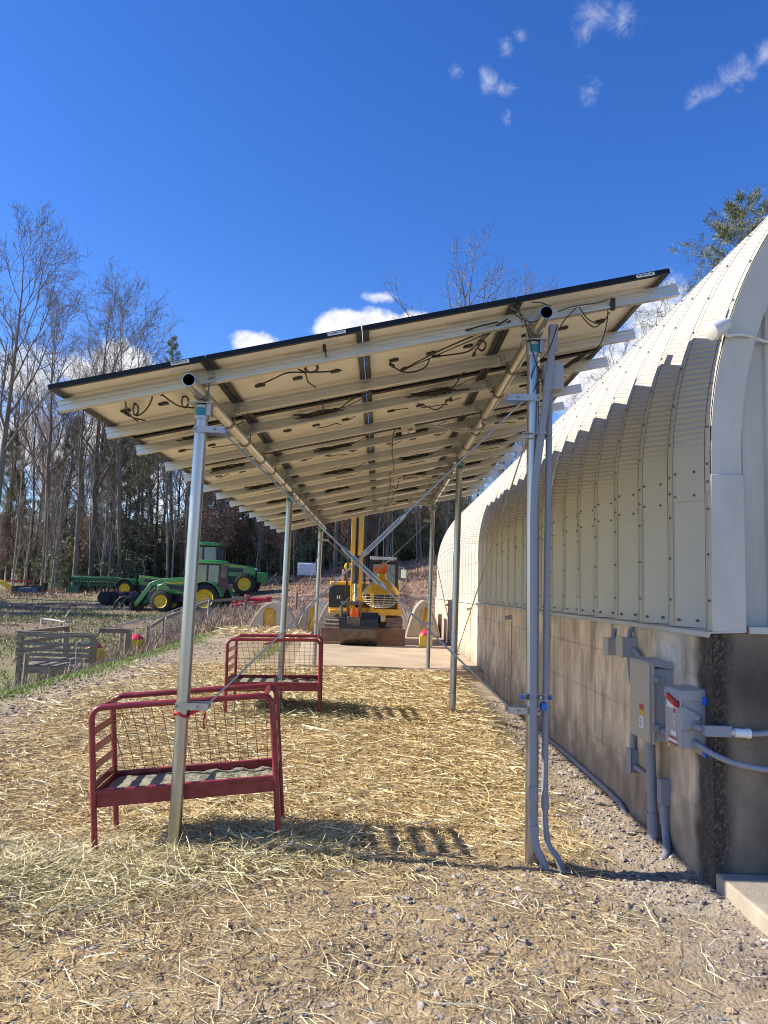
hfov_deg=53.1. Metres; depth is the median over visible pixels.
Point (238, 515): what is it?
pine tree
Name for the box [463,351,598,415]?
solar module
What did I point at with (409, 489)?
solar module
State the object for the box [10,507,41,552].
brown leaved tree
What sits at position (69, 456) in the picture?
bare tree
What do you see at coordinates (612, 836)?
gravel
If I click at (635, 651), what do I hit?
conduit
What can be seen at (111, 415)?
solar module
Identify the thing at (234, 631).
straw
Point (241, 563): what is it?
evergreen shrub
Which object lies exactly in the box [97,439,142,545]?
pine tree
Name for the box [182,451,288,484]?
solar module
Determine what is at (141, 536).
evergreen shrub
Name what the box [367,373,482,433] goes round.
solar module
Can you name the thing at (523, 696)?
strut clamp
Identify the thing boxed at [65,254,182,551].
bare tree
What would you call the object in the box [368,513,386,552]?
sapling
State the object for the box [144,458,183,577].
bare tree
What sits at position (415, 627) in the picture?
calf hutch
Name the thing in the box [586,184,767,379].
pine tree
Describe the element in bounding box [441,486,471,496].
solar module
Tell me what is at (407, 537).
evergreen shrub
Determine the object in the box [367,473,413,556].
pine tree
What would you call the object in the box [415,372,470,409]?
panel cable
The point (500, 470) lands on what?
bare tree
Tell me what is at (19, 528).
sapling
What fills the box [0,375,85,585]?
bare tree
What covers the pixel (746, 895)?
concrete step
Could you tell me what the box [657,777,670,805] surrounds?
conduit fitting
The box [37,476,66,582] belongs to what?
sapling
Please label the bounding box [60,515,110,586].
brown leaved tree
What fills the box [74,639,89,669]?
tube gate
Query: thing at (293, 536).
sapling
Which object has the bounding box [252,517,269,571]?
sapling
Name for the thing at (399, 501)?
solar module
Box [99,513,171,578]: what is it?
evergreen shrub
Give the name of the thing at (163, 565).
evergreen shrub
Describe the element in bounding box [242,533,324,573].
evergreen shrub
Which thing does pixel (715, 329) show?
flood light
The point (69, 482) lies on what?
pine tree
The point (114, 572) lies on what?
evergreen shrub
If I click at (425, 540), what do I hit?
evergreen shrub
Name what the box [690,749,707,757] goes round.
wall strut
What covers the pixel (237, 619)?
brush
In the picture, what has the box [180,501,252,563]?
evergreen shrub
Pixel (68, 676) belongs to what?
grass
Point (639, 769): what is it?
conduit
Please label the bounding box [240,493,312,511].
solar module
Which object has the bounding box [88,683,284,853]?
hay feeder
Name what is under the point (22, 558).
evergreen shrub
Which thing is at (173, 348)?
pine tree
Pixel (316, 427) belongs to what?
solar module
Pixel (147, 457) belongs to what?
bare tree
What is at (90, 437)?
bare tree
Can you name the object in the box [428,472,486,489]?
solar module
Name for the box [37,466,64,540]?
sapling
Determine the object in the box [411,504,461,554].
evergreen shrub
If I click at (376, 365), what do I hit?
solar module
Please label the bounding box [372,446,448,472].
solar module
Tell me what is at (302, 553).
evergreen shrub
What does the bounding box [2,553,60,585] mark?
evergreen shrub
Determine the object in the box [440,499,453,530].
sapling
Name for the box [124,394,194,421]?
panel cable
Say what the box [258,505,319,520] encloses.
solar module
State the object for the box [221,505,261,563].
brown leaved tree
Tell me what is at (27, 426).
bare tree
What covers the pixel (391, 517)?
bare tree
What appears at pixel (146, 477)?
bare tree
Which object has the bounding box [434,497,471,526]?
evergreen shrub
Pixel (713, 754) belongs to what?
flexible conduit
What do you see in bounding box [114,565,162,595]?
tractor
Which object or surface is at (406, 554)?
evergreen shrub
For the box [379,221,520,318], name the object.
bare tree
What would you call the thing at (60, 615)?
grass
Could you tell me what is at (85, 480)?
bare tree
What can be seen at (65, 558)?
evergreen shrub
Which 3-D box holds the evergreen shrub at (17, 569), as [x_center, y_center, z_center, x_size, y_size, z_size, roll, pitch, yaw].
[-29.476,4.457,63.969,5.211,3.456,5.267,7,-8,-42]
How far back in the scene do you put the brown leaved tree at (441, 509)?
67.02 m
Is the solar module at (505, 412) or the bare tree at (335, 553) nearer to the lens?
the solar module at (505, 412)
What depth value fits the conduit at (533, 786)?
5.21 m
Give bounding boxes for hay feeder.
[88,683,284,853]
[223,634,322,714]
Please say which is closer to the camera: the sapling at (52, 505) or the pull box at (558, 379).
the pull box at (558, 379)
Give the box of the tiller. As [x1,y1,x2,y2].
[10,583,47,593]
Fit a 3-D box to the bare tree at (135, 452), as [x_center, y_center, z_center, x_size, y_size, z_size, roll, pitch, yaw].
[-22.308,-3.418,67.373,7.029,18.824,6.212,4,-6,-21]
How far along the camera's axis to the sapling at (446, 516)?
63.64 m
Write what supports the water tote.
on the ground at (724, 989)
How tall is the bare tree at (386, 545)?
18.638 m
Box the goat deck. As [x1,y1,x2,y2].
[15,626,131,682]
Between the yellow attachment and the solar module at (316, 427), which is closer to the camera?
the solar module at (316, 427)
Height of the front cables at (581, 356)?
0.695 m
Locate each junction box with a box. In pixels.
[603,628,616,655]
[616,627,637,657]
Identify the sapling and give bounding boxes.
[0,475,15,553]
[0,514,10,566]
[3,497,31,585]
[8,483,43,584]
[15,511,37,581]
[22,453,46,542]
[22,497,50,585]
[35,446,81,593]
[35,481,71,587]
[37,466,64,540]
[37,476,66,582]
[39,455,73,553]
[42,501,71,590]
[56,490,77,547]
[66,448,104,556]
[75,438,114,540]
[79,439,115,590]
[86,470,122,589]
[91,458,125,589]
[93,463,129,587]
[107,469,130,546]
[121,473,151,577]
[132,472,165,573]
[134,487,154,574]
[157,470,189,577]
[157,493,177,577]
[174,489,188,576]
[211,498,237,560]
[245,518,268,568]
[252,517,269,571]
[291,530,306,574]
[305,525,317,562]
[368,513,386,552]
[369,512,386,556]
[383,509,401,556]
[411,506,429,559]
[435,499,452,534]
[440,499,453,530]
[490,462,503,482]
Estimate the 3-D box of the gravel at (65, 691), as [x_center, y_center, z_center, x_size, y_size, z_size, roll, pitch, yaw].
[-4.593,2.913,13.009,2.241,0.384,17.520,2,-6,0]
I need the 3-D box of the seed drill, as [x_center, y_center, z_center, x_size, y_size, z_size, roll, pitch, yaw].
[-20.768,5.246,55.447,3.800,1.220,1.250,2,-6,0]
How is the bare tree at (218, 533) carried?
on the ground at (724, 989)
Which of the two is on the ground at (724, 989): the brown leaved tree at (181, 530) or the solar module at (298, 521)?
the brown leaved tree at (181, 530)
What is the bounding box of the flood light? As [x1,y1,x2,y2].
[704,318,767,342]
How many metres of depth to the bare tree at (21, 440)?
105.17 m
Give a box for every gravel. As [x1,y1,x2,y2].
[0,640,253,762]
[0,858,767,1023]
[473,696,732,906]
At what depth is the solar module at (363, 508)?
15.69 m
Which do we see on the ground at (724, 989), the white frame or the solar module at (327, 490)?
the white frame
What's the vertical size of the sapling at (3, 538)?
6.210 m
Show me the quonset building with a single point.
(659, 518)
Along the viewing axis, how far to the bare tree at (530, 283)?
89.29 m
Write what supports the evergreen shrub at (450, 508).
on the ground at (724, 989)
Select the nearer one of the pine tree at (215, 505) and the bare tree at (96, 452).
the bare tree at (96, 452)
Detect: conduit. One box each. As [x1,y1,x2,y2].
[528,324,557,871]
[539,730,627,813]
[541,391,565,871]
[627,657,629,683]
[630,647,641,655]
[630,732,636,749]
[633,764,656,783]
[645,741,659,840]
[658,804,670,859]
[659,727,665,735]
[691,739,767,772]
[752,730,767,736]
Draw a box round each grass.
[0,605,196,688]
[0,629,296,718]
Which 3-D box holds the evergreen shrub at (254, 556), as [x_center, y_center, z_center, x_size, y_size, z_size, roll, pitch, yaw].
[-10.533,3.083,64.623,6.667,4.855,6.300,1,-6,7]
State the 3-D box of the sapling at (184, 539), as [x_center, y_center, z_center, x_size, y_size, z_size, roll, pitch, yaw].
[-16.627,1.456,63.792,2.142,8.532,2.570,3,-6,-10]
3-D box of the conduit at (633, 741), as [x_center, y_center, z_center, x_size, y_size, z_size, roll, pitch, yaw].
[2.050,1.806,6.151,0.056,0.269,0.396,2,-6,0]
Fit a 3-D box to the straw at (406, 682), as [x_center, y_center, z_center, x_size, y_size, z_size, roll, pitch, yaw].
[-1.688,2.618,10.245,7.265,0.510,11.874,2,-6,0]
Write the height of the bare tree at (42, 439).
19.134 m
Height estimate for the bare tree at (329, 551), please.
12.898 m
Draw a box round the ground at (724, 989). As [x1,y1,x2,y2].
[0,523,767,1023]
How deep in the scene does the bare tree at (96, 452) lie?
57.83 m
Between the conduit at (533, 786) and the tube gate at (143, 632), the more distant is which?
the tube gate at (143, 632)
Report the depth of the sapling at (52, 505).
58.80 m
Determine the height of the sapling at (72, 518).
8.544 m
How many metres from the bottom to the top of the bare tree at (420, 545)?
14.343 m
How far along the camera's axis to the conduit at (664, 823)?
5.53 m
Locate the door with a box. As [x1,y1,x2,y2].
[630,659,663,744]
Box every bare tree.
[0,198,106,502]
[0,270,137,584]
[0,344,63,579]
[0,367,60,548]
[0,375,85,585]
[0,379,59,584]
[0,400,39,483]
[1,447,35,521]
[10,365,94,515]
[18,347,81,547]
[24,322,119,585]
[26,392,61,553]
[27,411,92,546]
[29,396,59,495]
[30,390,65,533]
[34,267,162,590]
[34,313,153,506]
[41,337,100,534]
[52,416,127,542]
[53,413,95,509]
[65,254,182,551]
[90,322,136,576]
[95,360,136,511]
[104,442,162,526]
[122,456,185,577]
[123,438,154,571]
[134,355,161,529]
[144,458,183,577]
[150,455,189,563]
[160,469,189,535]
[215,500,223,542]
[231,500,255,562]
[267,527,270,574]
[321,524,324,569]
[328,523,330,569]
[332,521,338,572]
[362,433,369,568]
[365,376,388,556]
[373,488,396,556]
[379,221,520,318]
[388,511,392,556]
[406,506,419,557]
[416,506,421,558]
[470,453,516,498]
[494,284,516,474]
[497,441,525,471]
[505,431,526,466]
[512,262,561,296]
[568,379,590,403]
[579,323,635,381]
[606,277,672,369]
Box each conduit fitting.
[626,747,638,773]
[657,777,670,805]
[691,723,751,738]
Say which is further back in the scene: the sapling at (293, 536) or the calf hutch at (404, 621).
the sapling at (293, 536)
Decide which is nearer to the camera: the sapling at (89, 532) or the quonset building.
the quonset building
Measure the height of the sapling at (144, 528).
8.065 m
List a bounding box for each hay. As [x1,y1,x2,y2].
[0,802,381,951]
[194,691,373,728]
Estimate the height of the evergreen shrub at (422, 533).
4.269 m
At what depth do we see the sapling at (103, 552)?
56.97 m
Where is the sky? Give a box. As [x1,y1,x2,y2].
[0,0,767,525]
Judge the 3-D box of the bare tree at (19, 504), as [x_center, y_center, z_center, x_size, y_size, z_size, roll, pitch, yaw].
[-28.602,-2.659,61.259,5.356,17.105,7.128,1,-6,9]
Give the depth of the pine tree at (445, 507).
65.43 m
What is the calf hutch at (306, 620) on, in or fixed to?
on the concrete pad
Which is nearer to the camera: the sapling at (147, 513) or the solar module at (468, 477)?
the solar module at (468, 477)
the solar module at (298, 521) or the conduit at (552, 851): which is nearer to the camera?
the conduit at (552, 851)
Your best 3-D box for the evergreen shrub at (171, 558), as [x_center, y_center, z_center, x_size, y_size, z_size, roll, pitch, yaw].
[-16.557,3.605,65.956,7.241,4.802,7.319,-3,-7,37]
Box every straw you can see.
[0,660,642,884]
[0,831,767,1023]
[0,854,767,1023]
[206,623,311,641]
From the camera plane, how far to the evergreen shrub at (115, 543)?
61.28 m
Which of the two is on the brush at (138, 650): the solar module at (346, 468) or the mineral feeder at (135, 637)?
the mineral feeder at (135, 637)
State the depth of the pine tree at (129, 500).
69.93 m
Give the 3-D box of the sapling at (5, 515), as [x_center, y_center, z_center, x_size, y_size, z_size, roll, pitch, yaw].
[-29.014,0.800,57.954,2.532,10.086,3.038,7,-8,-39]
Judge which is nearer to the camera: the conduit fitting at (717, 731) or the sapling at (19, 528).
the conduit fitting at (717, 731)
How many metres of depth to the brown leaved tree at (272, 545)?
62.80 m
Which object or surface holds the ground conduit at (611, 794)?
on the ground at (724, 989)
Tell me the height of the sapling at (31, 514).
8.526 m
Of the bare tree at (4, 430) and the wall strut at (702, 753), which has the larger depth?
the bare tree at (4, 430)
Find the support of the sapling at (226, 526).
on the ground at (724, 989)
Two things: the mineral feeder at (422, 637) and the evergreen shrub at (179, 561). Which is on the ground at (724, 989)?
the evergreen shrub at (179, 561)
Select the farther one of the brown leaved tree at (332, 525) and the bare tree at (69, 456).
the bare tree at (69, 456)
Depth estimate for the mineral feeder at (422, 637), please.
21.79 m
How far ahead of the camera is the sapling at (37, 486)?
67.27 m
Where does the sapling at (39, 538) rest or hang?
on the ground at (724, 989)
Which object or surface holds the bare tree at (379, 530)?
on the ground at (724, 989)
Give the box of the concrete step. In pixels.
[716,874,767,935]
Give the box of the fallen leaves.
[0,556,437,644]
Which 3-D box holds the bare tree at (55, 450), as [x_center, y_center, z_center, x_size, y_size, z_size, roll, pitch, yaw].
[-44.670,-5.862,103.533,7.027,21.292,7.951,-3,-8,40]
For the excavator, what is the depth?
22.04 m
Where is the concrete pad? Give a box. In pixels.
[295,633,483,681]
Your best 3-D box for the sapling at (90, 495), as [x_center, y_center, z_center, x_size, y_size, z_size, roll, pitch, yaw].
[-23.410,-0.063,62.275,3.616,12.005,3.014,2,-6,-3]
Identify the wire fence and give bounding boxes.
[22,636,126,683]
[118,596,246,650]
[244,592,326,612]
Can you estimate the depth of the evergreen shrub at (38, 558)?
60.60 m
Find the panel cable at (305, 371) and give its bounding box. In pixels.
[255,344,341,387]
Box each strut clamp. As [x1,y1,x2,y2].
[520,693,551,710]
[521,432,552,439]
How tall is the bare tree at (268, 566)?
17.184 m
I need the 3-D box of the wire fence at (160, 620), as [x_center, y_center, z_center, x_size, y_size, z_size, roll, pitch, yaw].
[-8.648,4.758,31.950,1.836,2.602,10.222,0,-6,14]
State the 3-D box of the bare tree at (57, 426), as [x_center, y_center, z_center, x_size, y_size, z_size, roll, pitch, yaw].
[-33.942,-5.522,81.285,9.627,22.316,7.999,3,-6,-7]
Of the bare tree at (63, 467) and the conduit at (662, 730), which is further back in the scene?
the bare tree at (63, 467)
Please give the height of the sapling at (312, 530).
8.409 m
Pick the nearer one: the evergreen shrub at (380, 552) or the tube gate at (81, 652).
the tube gate at (81, 652)
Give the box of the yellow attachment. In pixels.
[0,580,33,590]
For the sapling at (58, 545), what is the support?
on the ground at (724, 989)
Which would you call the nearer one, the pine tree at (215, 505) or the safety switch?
the safety switch
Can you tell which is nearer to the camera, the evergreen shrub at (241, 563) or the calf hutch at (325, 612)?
the calf hutch at (325, 612)
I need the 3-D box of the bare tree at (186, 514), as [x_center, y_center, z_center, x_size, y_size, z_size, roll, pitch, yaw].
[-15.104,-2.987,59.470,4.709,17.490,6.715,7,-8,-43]
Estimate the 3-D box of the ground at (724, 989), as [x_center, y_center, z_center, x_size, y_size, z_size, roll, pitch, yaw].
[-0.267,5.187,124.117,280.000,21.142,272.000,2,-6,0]
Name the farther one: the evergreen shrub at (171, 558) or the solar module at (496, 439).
the evergreen shrub at (171, 558)
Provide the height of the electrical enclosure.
0.620 m
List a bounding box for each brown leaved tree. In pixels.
[0,509,25,570]
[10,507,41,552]
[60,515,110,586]
[168,481,217,560]
[179,483,242,547]
[207,509,233,555]
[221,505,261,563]
[254,521,300,575]
[257,526,282,574]
[316,519,351,569]
[328,522,351,552]
[347,514,386,567]
[407,506,430,532]
[421,499,462,523]
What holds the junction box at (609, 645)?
attached to the quonset building
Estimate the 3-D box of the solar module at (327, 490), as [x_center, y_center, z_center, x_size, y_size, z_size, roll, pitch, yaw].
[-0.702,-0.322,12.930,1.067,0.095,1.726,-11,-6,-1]
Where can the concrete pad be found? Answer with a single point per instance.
(411, 653)
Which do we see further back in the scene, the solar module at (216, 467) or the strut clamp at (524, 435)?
the solar module at (216, 467)
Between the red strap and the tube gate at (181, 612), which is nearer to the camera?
the red strap
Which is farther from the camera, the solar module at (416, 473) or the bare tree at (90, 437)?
the bare tree at (90, 437)
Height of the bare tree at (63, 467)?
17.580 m
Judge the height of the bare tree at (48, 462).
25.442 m
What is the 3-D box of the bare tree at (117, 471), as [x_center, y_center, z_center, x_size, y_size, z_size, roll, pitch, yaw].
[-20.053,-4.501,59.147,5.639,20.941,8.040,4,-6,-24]
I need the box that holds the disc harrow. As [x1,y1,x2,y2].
[97,589,153,605]
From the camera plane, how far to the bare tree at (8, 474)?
74.91 m
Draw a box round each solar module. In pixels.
[48,355,248,439]
[133,417,274,469]
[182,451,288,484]
[206,326,366,416]
[215,475,301,499]
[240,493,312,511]
[250,395,368,451]
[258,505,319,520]
[276,434,370,468]
[281,518,313,527]
[294,461,371,486]
[307,480,372,499]
[320,494,373,510]
[327,506,374,518]
[362,297,516,394]
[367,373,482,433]
[370,416,462,452]
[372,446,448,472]
[373,467,438,488]
[374,483,429,499]
[375,498,422,509]
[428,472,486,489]
[435,454,504,476]
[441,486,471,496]
[443,431,525,459]
[453,399,554,436]
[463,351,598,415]
[484,268,669,372]
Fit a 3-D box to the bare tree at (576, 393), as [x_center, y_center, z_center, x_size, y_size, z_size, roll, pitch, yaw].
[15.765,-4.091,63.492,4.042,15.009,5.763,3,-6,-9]
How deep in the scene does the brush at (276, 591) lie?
52.09 m
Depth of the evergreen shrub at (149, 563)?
68.62 m
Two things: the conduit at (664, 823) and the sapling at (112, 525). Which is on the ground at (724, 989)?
the sapling at (112, 525)
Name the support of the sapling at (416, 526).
on the ground at (724, 989)
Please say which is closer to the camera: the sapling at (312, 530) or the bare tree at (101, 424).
the sapling at (312, 530)
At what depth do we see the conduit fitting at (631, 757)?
6.25 m
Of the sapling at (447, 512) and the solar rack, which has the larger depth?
the sapling at (447, 512)
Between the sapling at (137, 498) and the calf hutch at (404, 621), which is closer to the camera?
the calf hutch at (404, 621)
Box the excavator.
[320,515,405,645]
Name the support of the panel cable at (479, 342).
attached to the solar rack
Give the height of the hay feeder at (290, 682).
1.011 m
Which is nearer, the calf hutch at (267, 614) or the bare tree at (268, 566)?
the calf hutch at (267, 614)
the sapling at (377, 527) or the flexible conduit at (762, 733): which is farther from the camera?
the sapling at (377, 527)
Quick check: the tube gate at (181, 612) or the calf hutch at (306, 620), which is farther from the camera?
the tube gate at (181, 612)
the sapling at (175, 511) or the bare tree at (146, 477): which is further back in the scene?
the bare tree at (146, 477)
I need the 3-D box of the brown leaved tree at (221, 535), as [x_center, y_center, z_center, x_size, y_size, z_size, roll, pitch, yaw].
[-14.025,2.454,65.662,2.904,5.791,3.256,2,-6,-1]
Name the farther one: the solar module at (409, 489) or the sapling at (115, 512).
the sapling at (115, 512)
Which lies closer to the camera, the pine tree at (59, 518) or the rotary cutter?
the rotary cutter
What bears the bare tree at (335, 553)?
on the ground at (724, 989)
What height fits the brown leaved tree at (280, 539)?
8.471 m
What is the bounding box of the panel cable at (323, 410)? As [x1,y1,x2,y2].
[309,390,373,416]
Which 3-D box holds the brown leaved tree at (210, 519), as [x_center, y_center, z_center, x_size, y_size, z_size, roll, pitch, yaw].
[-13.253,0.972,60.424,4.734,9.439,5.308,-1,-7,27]
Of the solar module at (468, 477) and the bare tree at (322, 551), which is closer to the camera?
the solar module at (468, 477)
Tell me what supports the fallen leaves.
on the ground at (724, 989)
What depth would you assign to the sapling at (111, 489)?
59.16 m
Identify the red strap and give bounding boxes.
[173,710,205,729]
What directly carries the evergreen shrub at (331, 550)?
on the ground at (724, 989)
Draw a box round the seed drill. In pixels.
[66,575,120,592]
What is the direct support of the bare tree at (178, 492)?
on the ground at (724, 989)
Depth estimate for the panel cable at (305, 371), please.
5.69 m
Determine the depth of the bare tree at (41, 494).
70.15 m
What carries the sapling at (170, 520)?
on the ground at (724, 989)
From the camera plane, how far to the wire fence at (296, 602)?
38.17 m
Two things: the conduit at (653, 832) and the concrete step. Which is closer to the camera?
the concrete step
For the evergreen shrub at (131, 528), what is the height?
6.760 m
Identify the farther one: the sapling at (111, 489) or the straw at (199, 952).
the sapling at (111, 489)
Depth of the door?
5.64 m
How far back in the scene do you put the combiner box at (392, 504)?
14.94 m
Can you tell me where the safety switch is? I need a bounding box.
[664,684,705,748]
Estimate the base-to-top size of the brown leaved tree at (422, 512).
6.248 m
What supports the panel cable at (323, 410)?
attached to the solar module at (316, 427)
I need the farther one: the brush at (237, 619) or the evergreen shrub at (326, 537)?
the evergreen shrub at (326, 537)
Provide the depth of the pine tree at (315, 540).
63.45 m
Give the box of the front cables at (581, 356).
[401,298,614,390]
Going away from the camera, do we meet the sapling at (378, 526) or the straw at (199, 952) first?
the straw at (199, 952)
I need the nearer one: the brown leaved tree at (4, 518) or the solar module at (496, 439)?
the solar module at (496, 439)
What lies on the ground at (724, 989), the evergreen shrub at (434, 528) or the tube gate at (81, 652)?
the evergreen shrub at (434, 528)
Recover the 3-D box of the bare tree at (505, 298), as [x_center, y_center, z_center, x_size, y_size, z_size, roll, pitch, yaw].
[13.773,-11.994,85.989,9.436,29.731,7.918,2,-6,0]
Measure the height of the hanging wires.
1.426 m
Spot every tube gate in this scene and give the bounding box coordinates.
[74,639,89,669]
[119,616,166,652]
[165,598,209,634]
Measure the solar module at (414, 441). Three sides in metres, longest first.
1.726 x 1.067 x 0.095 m
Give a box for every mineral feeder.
[84,642,106,661]
[131,634,146,650]
[419,630,431,646]
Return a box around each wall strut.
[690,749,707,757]
[702,697,707,705]
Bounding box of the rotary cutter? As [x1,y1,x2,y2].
[229,594,271,608]
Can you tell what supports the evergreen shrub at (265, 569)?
on the ground at (724, 989)
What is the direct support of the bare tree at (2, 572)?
on the ground at (724, 989)
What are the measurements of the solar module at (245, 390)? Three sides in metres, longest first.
1.729 x 1.067 x 0.035 m
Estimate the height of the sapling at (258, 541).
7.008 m
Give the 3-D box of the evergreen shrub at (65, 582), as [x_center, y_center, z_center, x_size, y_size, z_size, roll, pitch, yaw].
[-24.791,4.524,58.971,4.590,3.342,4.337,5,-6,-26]
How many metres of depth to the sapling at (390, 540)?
61.86 m
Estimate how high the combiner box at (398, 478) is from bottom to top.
0.180 m
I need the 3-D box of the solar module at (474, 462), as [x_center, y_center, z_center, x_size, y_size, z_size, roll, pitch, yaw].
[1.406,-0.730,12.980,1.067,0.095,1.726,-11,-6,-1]
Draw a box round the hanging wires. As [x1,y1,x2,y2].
[384,428,408,577]
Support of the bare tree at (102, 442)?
on the ground at (724, 989)
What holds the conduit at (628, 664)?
attached to the quonset building
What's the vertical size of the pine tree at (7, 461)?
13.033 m
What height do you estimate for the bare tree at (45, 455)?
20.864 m
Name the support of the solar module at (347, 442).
on the solar rack
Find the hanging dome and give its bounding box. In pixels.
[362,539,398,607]
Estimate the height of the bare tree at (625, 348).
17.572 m
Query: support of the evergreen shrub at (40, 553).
on the ground at (724, 989)
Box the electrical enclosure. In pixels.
[630,656,673,746]
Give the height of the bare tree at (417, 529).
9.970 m
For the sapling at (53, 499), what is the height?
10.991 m
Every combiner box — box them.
[389,499,436,506]
[393,472,452,481]
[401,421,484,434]
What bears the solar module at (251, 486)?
on the solar rack
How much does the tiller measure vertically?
0.852 m
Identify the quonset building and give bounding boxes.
[435,216,767,889]
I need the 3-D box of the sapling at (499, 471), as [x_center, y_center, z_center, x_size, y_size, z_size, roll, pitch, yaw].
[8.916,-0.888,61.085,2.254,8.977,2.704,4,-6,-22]
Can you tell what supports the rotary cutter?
on the ground at (724, 989)
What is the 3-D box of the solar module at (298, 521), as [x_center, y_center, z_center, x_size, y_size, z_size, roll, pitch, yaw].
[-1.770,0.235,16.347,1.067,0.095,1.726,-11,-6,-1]
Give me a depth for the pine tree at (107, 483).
74.30 m
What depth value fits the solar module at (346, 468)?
10.72 m
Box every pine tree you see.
[0,429,37,581]
[0,469,36,578]
[24,459,75,549]
[29,416,92,550]
[49,501,68,539]
[74,443,125,525]
[84,425,144,548]
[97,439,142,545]
[104,441,162,540]
[115,453,186,576]
[146,335,182,528]
[202,492,228,532]
[213,497,264,563]
[308,524,350,567]
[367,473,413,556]
[427,496,474,531]
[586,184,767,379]
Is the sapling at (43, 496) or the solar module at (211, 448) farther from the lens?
the sapling at (43, 496)
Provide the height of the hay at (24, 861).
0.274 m
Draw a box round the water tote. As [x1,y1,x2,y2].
[297,562,316,577]
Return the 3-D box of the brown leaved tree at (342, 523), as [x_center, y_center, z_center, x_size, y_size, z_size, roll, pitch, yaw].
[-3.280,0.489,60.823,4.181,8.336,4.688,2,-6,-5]
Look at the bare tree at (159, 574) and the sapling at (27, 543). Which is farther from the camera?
the bare tree at (159, 574)
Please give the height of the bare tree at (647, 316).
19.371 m
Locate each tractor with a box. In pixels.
[111,560,233,612]
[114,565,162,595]
[182,542,267,594]
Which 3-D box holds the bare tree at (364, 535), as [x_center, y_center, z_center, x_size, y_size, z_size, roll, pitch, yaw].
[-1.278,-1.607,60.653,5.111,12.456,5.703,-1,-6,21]
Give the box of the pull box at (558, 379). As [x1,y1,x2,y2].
[541,361,563,393]
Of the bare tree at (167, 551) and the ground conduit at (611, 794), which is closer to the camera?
the ground conduit at (611, 794)
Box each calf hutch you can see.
[249,601,299,629]
[298,600,325,630]
[318,602,329,632]
[381,604,408,633]
[405,600,439,637]
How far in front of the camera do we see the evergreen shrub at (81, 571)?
59.77 m
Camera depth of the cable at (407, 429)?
8.06 m
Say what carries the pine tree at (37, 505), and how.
on the ground at (724, 989)
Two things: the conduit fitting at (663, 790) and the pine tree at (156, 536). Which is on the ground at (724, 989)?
the pine tree at (156, 536)
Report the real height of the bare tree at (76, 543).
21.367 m
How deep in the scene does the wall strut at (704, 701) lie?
4.97 m
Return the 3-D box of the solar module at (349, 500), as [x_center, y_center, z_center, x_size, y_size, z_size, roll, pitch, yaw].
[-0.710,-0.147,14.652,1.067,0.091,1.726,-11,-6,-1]
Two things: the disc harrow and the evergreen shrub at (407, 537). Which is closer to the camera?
the disc harrow
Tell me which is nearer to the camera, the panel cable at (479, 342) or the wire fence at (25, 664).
the panel cable at (479, 342)
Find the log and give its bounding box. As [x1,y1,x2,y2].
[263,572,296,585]
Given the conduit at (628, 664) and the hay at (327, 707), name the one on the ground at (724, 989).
the hay at (327, 707)
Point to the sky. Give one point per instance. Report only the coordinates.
(263, 163)
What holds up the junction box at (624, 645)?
attached to the quonset building
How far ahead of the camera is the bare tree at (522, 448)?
63.06 m
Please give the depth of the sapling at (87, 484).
61.80 m
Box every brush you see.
[0,554,437,620]
[0,609,243,690]
[116,601,306,655]
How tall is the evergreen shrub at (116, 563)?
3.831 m
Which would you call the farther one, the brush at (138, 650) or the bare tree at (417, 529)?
the bare tree at (417, 529)
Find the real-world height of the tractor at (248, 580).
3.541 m
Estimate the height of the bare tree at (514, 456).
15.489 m
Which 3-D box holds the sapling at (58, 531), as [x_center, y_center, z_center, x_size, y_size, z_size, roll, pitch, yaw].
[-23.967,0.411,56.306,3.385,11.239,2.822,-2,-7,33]
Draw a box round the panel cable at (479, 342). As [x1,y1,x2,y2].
[389,318,510,372]
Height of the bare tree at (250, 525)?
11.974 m
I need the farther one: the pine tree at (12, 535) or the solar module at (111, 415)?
the pine tree at (12, 535)
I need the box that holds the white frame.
[38,617,64,657]
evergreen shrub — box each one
[0,546,48,583]
[1,539,40,582]
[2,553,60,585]
[13,535,80,580]
[19,528,103,584]
[30,551,87,590]
[31,527,129,585]
[52,554,107,586]
[72,524,164,578]
[81,544,153,577]
[87,545,164,588]
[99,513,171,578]
[100,512,164,577]
[102,509,154,554]
[125,515,215,577]
[138,542,164,575]
[149,533,232,576]
[157,538,232,577]
[166,509,255,562]
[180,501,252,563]
[222,519,265,566]
[224,525,309,572]
[225,525,291,573]
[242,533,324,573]
[262,528,325,573]
[299,522,350,564]
[316,533,378,568]
[368,509,434,557]
[372,528,409,559]
[380,508,428,557]
[393,510,442,555]
[396,516,444,557]
[406,512,448,552]
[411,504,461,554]
[422,496,472,522]
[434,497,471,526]
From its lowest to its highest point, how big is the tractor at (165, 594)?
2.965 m
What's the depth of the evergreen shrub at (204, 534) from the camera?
69.08 m
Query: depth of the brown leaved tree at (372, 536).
61.41 m
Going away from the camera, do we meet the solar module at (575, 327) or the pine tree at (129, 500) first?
the solar module at (575, 327)
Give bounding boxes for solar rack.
[57,283,679,865]

